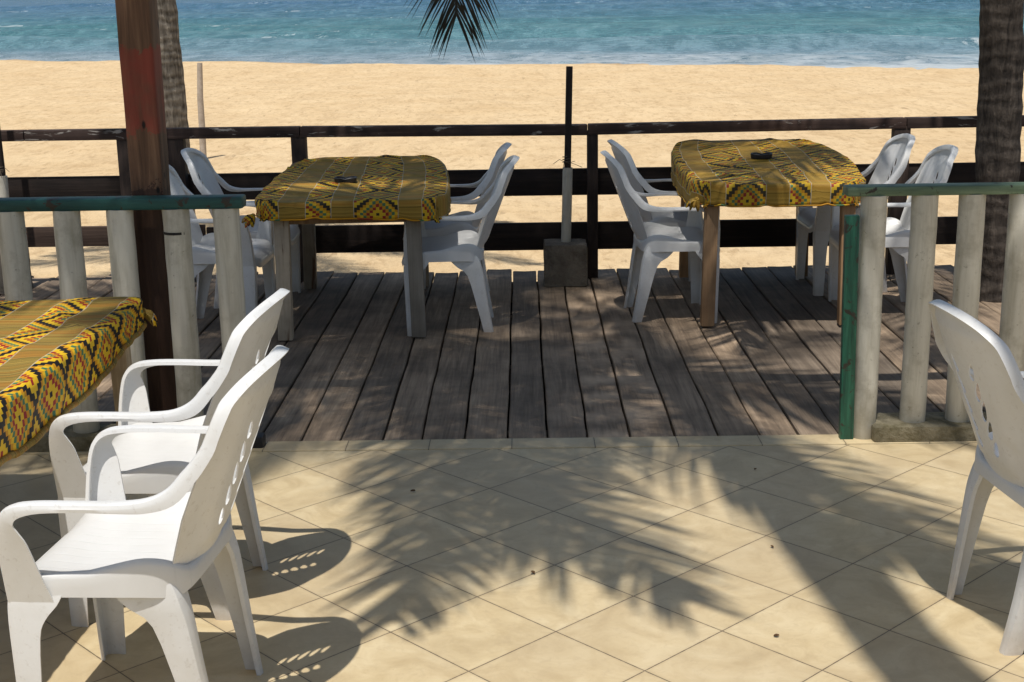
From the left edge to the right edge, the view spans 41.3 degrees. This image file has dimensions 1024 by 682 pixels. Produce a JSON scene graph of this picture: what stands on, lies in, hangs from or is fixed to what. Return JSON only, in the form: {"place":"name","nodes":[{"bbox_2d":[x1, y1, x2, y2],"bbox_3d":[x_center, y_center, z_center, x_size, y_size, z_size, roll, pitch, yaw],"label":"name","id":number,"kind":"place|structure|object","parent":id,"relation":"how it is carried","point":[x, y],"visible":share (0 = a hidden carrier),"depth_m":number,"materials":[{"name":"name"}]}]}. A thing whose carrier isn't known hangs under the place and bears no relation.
{"place":"outdoors","nodes":[
{"label":"outdoors","id":0,"kind":"place"},
{"bbox_2d":[22,434,976,454],"bbox_3d":[0.056,0.454,5.324,18.000,0.118,0.118,-1,14,1],"label":"floor border","id":1,"kind":"object","parent":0,"point":[542,443],"visible":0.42,"depth_m":5.29,"materials":[{"name":"beige tile"}]},
{"bbox_2d":[0,194,245,451],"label":"pipe balustrade","id":2,"kind":"object","parent":1,"relation":"on","point":[225,208],"visible":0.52,"depth_m":5.15,"materials":[{"name":"white paint"}]},
{"bbox_2d":[253,432,265,447],"bbox_3d":[-1.010,0.394,5.323,0.085,0.060,0.070,-1,14,1],"label":"wood offcut","id":3,"kind":"object","parent":1,"relation":"on","point":[260,441],"visible":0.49,"depth_m":5.29,"materials":[{"name":"black wood"}]},
{"bbox_2d":[838,182,1023,441],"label":"balustrade","id":4,"kind":"object","parent":1,"relation":"on","point":[912,420],"visible":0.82,"depth_m":5.16,"materials":[{"name":"white paint"}]},
{"bbox_2d":[387,391,627,430],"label":"ground under deck","id":5,"kind":"structure","parent":0,"point":[509,412],"depth_m":8.10,"materials":[{"name":"soil"}]},
{"bbox_2d":[0,443,1023,681],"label":"tile floor","id":6,"kind":"structure","parent":0,"point":[658,564],"depth_m":4.11,"materials":[{"name":"beige tile"}]},
{"bbox_2d":[111,347,131,425],"bbox_3d":[-1.703,0.408,3.924,0.836,0.708,1.576,-1,14,1],"label":"wooden table","id":7,"kind":"object","parent":6,"relation":"on","point":[120,368],"visible":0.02,"depth_m":4.59,"materials":[{"name":"beige wood"}]},
{"bbox_2d":[0,297,157,466],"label":"tablecloth","id":8,"kind":"object","parent":7,"relation":"on","point":[58,358],"visible":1,"depth_m":4.01,"materials":[{"name":"fabric"}]},
{"bbox_2d":[0,345,288,681],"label":"plastic armchair","id":9,"kind":"object","parent":6,"relation":"on","point":[113,551],"visible":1,"depth_m":3.09,"materials":[{"name":"white plastic"}]},
{"bbox_2d":[49,288,289,626],"bbox_3d":[-0.932,0.300,3.907,0.626,0.904,0.590,0,14,5],"label":"plastic armchair","id":10,"kind":"object","parent":6,"relation":"on","point":[152,463],"visible":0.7,"depth_m":3.73,"materials":[{"name":"white plastic"}]},
{"bbox_2d":[928,299,1023,655],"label":"plastic armchair","id":11,"kind":"object","parent":6,"relation":"on","point":[964,341],"visible":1,"depth_m":3.52,"materials":[{"name":"white plastic"}]},
{"bbox_2d":[0,265,1023,441],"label":"wooden deck","id":12,"kind":"structure","parent":0,"point":[762,355],"depth_m":6.60,"materials":[{"name":"brown wood"}]},
{"bbox_2d":[0,129,33,293],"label":"umbrella stand","id":13,"kind":"object","parent":12,"relation":"on","point":[4,190],"visible":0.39,"depth_m":8.25,"materials":[{"name":"concrete"}]},
{"bbox_2d":[115,0,177,422],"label":"timber frame","id":14,"kind":"object","parent":12,"relation":"on","point":[140,63],"visible":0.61,"depth_m":5.20,"materials":[{"name":"red paint"}]},
{"bbox_2d":[169,165,275,318],"bbox_3d":[-1.618,-0.514,7.262,0.626,0.904,0.590,0,14,2],"label":"plastic armchair","id":15,"kind":"object","parent":12,"relation":"on","point":[258,251],"visible":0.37,"depth_m":7.37,"materials":[{"name":"white plastic"}]},
{"bbox_2d":[181,148,300,307],"bbox_3d":[-1.564,-0.668,7.878,0.626,0.904,0.590,-1,14,-1],"label":"plastic armchair","id":16,"kind":"object","parent":12,"relation":"on","point":[197,161],"visible":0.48,"depth_m":7.95,"materials":[{"name":"white plastic"}]},
{"bbox_2d":[273,161,429,340],"bbox_3d":[-0.862,-0.552,7.596,0.816,0.775,1.466,-1,14,-2],"label":"wooden table","id":17,"kind":"object","parent":12,"relation":"on","point":[282,247],"visible":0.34,"depth_m":6.96,"materials":[{"name":"beige wood"}]},
{"bbox_2d":[241,155,450,227],"bbox_3d":[-0.860,-0.846,7.504,1.044,0.196,1.566,-1,14,-2],"label":"tablecloth","id":18,"kind":"object","parent":17,"relation":"on","point":[396,187],"visible":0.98,"depth_m":7.02,"materials":[{"name":"fabric"}]},
{"bbox_2d":[334,176,356,182],"bbox_3d":[-0.894,-0.866,7.302,0.122,0.028,0.095,-2,14,-3],"label":"ashtray","id":19,"kind":"object","parent":18,"relation":"on","point":[348,179],"visible":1,"depth_m":7.26,"materials":[{"name":"black glass"}]},
{"bbox_2d":[403,142,511,290],"bbox_3d":[-0.307,-0.695,7.905,0.626,0.904,0.590,0,14,2],"label":"plastic armchair","id":20,"kind":"object","parent":12,"relation":"on","point":[484,183],"visible":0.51,"depth_m":7.69,"materials":[{"name":"white plastic"}]},
{"bbox_2d":[402,155,519,335],"bbox_3d":[-0.266,-0.525,7.219,0.626,0.904,0.590,-1,14,0],"label":"plastic armchair","id":21,"kind":"object","parent":12,"relation":"on","point":[463,250],"visible":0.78,"depth_m":7.05,"materials":[{"name":"white plastic"}]},
{"bbox_2d":[1,115,1023,282],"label":"deck fence","id":22,"kind":"object","parent":12,"relation":"on","point":[592,181],"visible":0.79,"depth_m":8.45,"materials":[{"name":"brown wood"}]},
{"bbox_2d":[543,66,587,286],"bbox_3d":[0.320,-0.994,8.242,0.278,1.315,0.257,-1,14,1],"label":"umbrella stand","id":23,"kind":"object","parent":12,"relation":"on","point":[565,259],"visible":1,"depth_m":8.24,"materials":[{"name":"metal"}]},
{"bbox_2d":[600,150,719,322],"bbox_3d":[0.793,-0.586,7.399,0.626,0.904,0.590,-1,14,-2],"label":"plastic armchair","id":24,"kind":"object","parent":12,"relation":"on","point":[655,245],"visible":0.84,"depth_m":7.26,"materials":[{"name":"white plastic"}]},
{"bbox_2d":[607,139,719,280],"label":"plastic armchair","id":25,"kind":"object","parent":12,"relation":"on","point":[624,159],"visible":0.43,"depth_m":7.78,"materials":[{"name":"white plastic"}]},
{"bbox_2d":[403,0,1023,302],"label":"coconut palm","id":26,"kind":"object","parent":12,"relation":"on","point":[999,102],"visible":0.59,"depth_m":7.44,"materials":[{"name":"brown plant"}]},
{"bbox_2d":[679,198,855,325],"bbox_3d":[1.409,-0.644,7.725,0.836,0.822,1.446,0,14,2],"label":"wooden table","id":27,"kind":"object","parent":12,"relation":"on","point":[709,265],"visible":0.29,"depth_m":7.10,"materials":[{"name":"beige wood"}]},
{"bbox_2d":[671,138,865,211],"bbox_3d":[1.403,-0.956,7.664,0.986,0.226,1.577,0,14,2],"label":"tablecloth","id":28,"kind":"object","parent":27,"relation":"on","point":[789,173],"visible":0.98,"depth_m":7.23,"materials":[{"name":"fabric"}]},
{"bbox_2d":[750,152,772,158],"bbox_3d":[1.403,-1.042,7.646,0.122,0.028,0.095,2,14,12],"label":"ashtray","id":29,"kind":"object","parent":28,"relation":"on","point":[757,155],"visible":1,"depth_m":7.61,"materials":[{"name":"black glass"}]},
{"bbox_2d":[796,133,914,295],"bbox_3d":[2.033,-0.765,8.042,0.626,0.904,0.590,-1,14,0],"label":"plastic armchair","id":30,"kind":"object","parent":12,"relation":"on","point":[815,221],"visible":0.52,"depth_m":7.99,"materials":[{"name":"white plastic"}]},
{"bbox_2d":[828,144,957,301],"bbox_3d":[2.080,-0.613,7.427,0.626,0.904,0.590,0,14,2],"label":"plastic armchair","id":31,"kind":"object","parent":12,"relation":"on","point":[939,160],"visible":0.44,"depth_m":7.54,"materials":[{"name":"white plastic"}]},
{"bbox_2d":[0,59,1023,281],"bbox_3d":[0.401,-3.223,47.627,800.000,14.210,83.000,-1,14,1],"label":"beach sand","id":32,"kind":"structure","parent":0,"point":[61,94],"depth_m":28.33,"materials":[{"name":"beige sand"}]},
{"bbox_2d":[157,0,195,214],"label":"coconut palm","id":33,"kind":"object","parent":32,"relation":"on","point":[174,87],"visible":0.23,"depth_m":11.67,"materials":[{"name":"brown plant"}]},
{"bbox_2d":[197,63,206,155],"bbox_3d":[-4.891,-3.565,21.399,0.144,1.594,0.110,-1,14,1],"label":"beach pole","id":34,"kind":"object","parent":32,"relation":"in","point":[201,121],"visible":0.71,"depth_m":21.33,"materials":[{"name":"white wood"}]},
{"bbox_2d":[0,0,1023,69],"bbox_3d":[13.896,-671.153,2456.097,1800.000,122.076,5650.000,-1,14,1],"label":"sea","id":35,"kind":"structure","parent":0,"point":[925,34],"depth_m":66.28,"materials":[{"name":"liquid"}]}
]}

